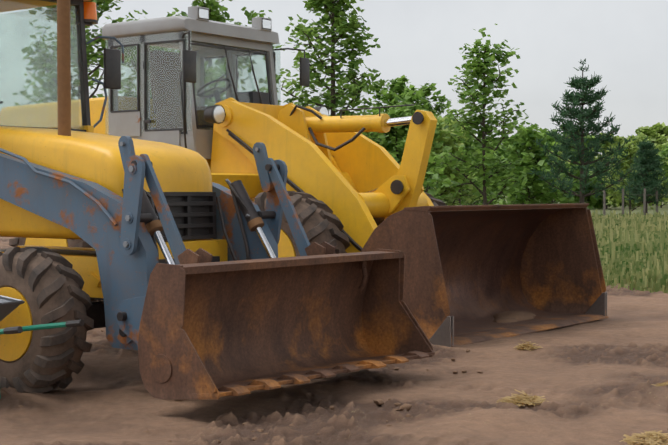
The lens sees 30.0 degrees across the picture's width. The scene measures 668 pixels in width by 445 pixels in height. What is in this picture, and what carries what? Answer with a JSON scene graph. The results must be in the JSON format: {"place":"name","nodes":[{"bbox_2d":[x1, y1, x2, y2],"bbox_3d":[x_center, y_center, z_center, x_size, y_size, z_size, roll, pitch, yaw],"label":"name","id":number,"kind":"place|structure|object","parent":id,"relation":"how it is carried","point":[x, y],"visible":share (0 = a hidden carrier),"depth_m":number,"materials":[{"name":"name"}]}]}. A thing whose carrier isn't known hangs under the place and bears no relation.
{"place":"outdoors","nodes":[
{"label":"outdoors","id":0,"kind":"place"},
{"bbox_2d":[0,195,667,444],"bbox_3d":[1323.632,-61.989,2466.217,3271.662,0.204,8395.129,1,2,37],"label":"ground","id":1,"kind":"structure","parent":0,"point":[106,397],"depth_m":7.93,"materials":[{"name":"brown soil"}]},
{"bbox_2d":[0,295,83,398],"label":"wheelbarrow","id":2,"kind":"object","parent":1,"relation":"on","point":[8,305],"visible":1,"depth_m":7.66,"materials":[{"name":"green paint"}]},
{"bbox_2d":[12,0,159,105],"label":"tree","id":3,"kind":"object","parent":1,"relation":"on","point":[95,56],"visible":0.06,"depth_m":39.62,"materials":[{"name":"green plant"}]},
{"bbox_2d":[119,45,151,97],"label":"tree","id":4,"kind":"object","parent":1,"relation":"on","point":[130,88],"depth_m":83.69,"materials":[{"name":"green plant"}]},
{"bbox_2d":[150,0,282,106],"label":"tree","id":5,"kind":"object","parent":1,"relation":"on","point":[214,10],"visible":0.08,"depth_m":47.51,"materials":[{"name":"green plant"}]},
{"bbox_2d":[0,0,434,399],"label":"backhoe loader","id":6,"kind":"object","parent":1,"relation":"on","point":[191,279],"visible":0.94,"depth_m":8.56,"materials":[{"name":"blue paint"}]},
{"bbox_2d":[0,6,608,346],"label":"wheel loader","id":7,"kind":"object","parent":1,"relation":"on","point":[471,271],"visible":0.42,"depth_m":13.29,"materials":[{"name":"metal"}]},
{"bbox_2d":[264,0,391,144],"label":"tree","id":8,"kind":"object","parent":1,"relation":"on","point":[334,15],"visible":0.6,"depth_m":31.53,"materials":[{"name":"green plant"}]},
{"bbox_2d":[18,311,667,444],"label":"soil clods","id":9,"kind":"object","parent":1,"relation":"on","point":[508,316],"visible":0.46,"depth_m":10.19,"materials":[{"name":"brown soil"}]},
{"bbox_2d":[361,75,420,164],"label":"tree","id":10,"kind":"object","parent":1,"relation":"on","point":[397,85],"visible":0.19,"depth_m":87.14,"materials":[{"name":"green plant"}]},
{"bbox_2d":[366,89,458,199],"bbox_3d":[1.948,-1.913,39.096,3.500,4.631,4.839,0,1,-4],"label":"tree","id":11,"kind":"object","parent":1,"relation":"on","point":[394,148],"visible":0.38,"depth_m":39.14,"materials":[{"name":"green plant"}]},
{"bbox_2d":[388,83,474,168],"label":"tree","id":12,"kind":"object","parent":1,"relation":"on","point":[427,105],"visible":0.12,"depth_m":77.21,"materials":[{"name":"green plant"}]},
{"bbox_2d":[427,116,486,205],"bbox_3d":[3.279,-1.875,45.898,3.580,4.199,3.938,-1,2,-30],"label":"tree","id":13,"kind":"object","parent":1,"relation":"on","point":[449,200],"visible":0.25,"depth_m":45.34,"materials":[{"name":"green plant"}]},
{"bbox_2d":[438,124,499,204],"bbox_3d":[5.976,-2.542,59.970,4.226,4.810,4.586,0,1,6],"label":"tree","id":14,"kind":"object","parent":1,"relation":"on","point":[470,141],"visible":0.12,"depth_m":59.21,"materials":[{"name":"green plant"}]},
{"bbox_2d":[456,166,502,204],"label":"shrub","id":15,"kind":"object","parent":1,"relation":"on","point":[494,186],"visible":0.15,"depth_m":86.86,"materials":[{"name":"green plant"}]},
{"bbox_2d":[429,24,534,204],"bbox_3d":[3.870,-2.234,31.796,2.760,5.641,2.206,1,2,37],"label":"tree","id":16,"kind":"object","parent":1,"relation":"on","point":[480,68],"visible":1,"depth_m":31.61,"materials":[{"name":"green plant"}]},
{"bbox_2d":[485,140,500,152],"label":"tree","id":17,"kind":"object","parent":1,"relation":"on","point":[498,148],"visible":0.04,"depth_m":115.56,"materials":[{"name":"green plant"}]},
{"bbox_2d":[481,151,525,200],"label":"tree","id":18,"kind":"object","parent":1,"relation":"on","point":[503,197],"visible":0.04,"depth_m":93.59,"materials":[{"name":"green plant"}]},
{"bbox_2d":[494,134,519,202],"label":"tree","id":19,"kind":"object","parent":1,"relation":"on","point":[508,140],"visible":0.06,"depth_m":109.61,"materials":[{"name":"green plant"}]},
{"bbox_2d":[498,122,573,204],"bbox_3d":[8.164,-1.918,49.855,3.133,4.089,3.544,0,1,4],"label":"tree","id":20,"kind":"object","parent":1,"relation":"on","point":[543,195],"visible":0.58,"depth_m":49.16,"materials":[{"name":"green plant"}]},
{"bbox_2d":[543,129,578,201],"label":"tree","id":21,"kind":"object","parent":1,"relation":"on","point":[548,138],"visible":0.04,"depth_m":105.66,"materials":[{"name":"green plant"}]},
{"bbox_2d":[530,149,595,203],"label":"tree","id":22,"kind":"object","parent":1,"relation":"on","point":[554,163],"visible":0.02,"depth_m":92.60,"materials":[{"name":"green plant"}]},
{"bbox_2d":[557,161,605,209],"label":"tree","id":23,"kind":"object","parent":1,"relation":"on","point":[587,198],"visible":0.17,"depth_m":86.90,"materials":[{"name":"green plant"}]},
{"bbox_2d":[496,339,667,444],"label":"straw","id":24,"kind":"object","parent":1,"relation":"on","point":[651,437],"visible":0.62,"depth_m":7.65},
{"bbox_2d":[560,125,603,171],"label":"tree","id":25,"kind":"object","parent":1,"relation":"on","point":[589,137],"visible":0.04,"depth_m":112.96,"materials":[{"name":"green plant"}]},
{"bbox_2d":[528,59,639,202],"bbox_3d":[8.494,-2.575,41.633,3.693,5.810,3.687,1,2,37],"label":"conifer tree","id":26,"kind":"object","parent":1,"relation":"on","point":[581,98],"visible":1,"depth_m":41.27,"materials":[{"name":"green plant"}]},
{"bbox_2d":[590,166,626,208],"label":"shrub","id":27,"kind":"object","parent":1,"relation":"on","point":[599,204],"visible":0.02,"depth_m":91.54,"materials":[{"name":"green plant"}]},
{"bbox_2d":[594,133,624,166],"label":"tree","id":28,"kind":"object","parent":1,"relation":"on","point":[619,139],"visible":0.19,"depth_m":171.09,"materials":[{"name":"green plant"}]},
{"bbox_2d":[603,144,623,163],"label":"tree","id":29,"kind":"object","parent":1,"relation":"on","point":[610,152],"visible":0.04,"depth_m":124.18,"materials":[{"name":"green plant"}]},
{"bbox_2d":[603,188,657,214],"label":"fence posts","id":30,"kind":"object","parent":1,"relation":"on","point":[604,203],"visible":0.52,"depth_m":57.45,"materials":[{"name":"grey wood"}]},
{"bbox_2d":[600,132,667,213],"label":"tree","id":31,"kind":"object","parent":1,"relation":"on","point":[632,147],"visible":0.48,"depth_m":65.07,"materials":[{"name":"green plant"}]},
{"bbox_2d":[606,172,662,208],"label":"shrub","id":32,"kind":"object","parent":1,"relation":"on","point":[634,205],"visible":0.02,"depth_m":90.08,"materials":[{"name":"green plant"}]},
{"bbox_2d":[618,136,667,214],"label":"conifer tree","id":33,"kind":"object","parent":1,"relation":"on","point":[646,165],"visible":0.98,"depth_m":59.07,"materials":[{"name":"green plant"}]},
{"bbox_2d":[635,126,667,204],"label":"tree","id":34,"kind":"object","parent":1,"relation":"on","point":[657,138],"visible":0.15,"depth_m":113.21,"materials":[{"name":"green plant"}]},
{"bbox_2d":[649,122,667,140],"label":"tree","id":35,"kind":"object","parent":1,"relation":"on","point":[661,129],"visible":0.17,"depth_m":156.34,"materials":[{"name":"green plant"}]},
{"bbox_2d":[651,173,667,207],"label":"shrub","id":36,"kind":"object","parent":1,"relation":"on","point":[661,205],"visible":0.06,"depth_m":97.22,"materials":[{"name":"green plant"}]},
{"bbox_2d":[655,142,667,161],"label":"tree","id":37,"kind":"object","parent":1,"relation":"on","point":[663,144],"visible":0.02,"depth_m":106.90,"materials":[{"name":"green plant"}]},
{"bbox_2d":[658,144,667,186],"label":"tree","id":38,"kind":"object","parent":1,"relation":"on","point":[664,152],"visible":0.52,"depth_m":69.37,"materials":[{"name":"green plant"}]},
{"bbox_2d":[0,0,667,156],"label":"sky","id":39,"kind":"structure","parent":0,"point":[625,42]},
{"bbox_2d":[591,209,667,292],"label":"grass field","id":40,"kind":"structure","parent":0,"point":[633,250],"depth_m":23.59,"materials":[{"name":"green plant"}]}
]}

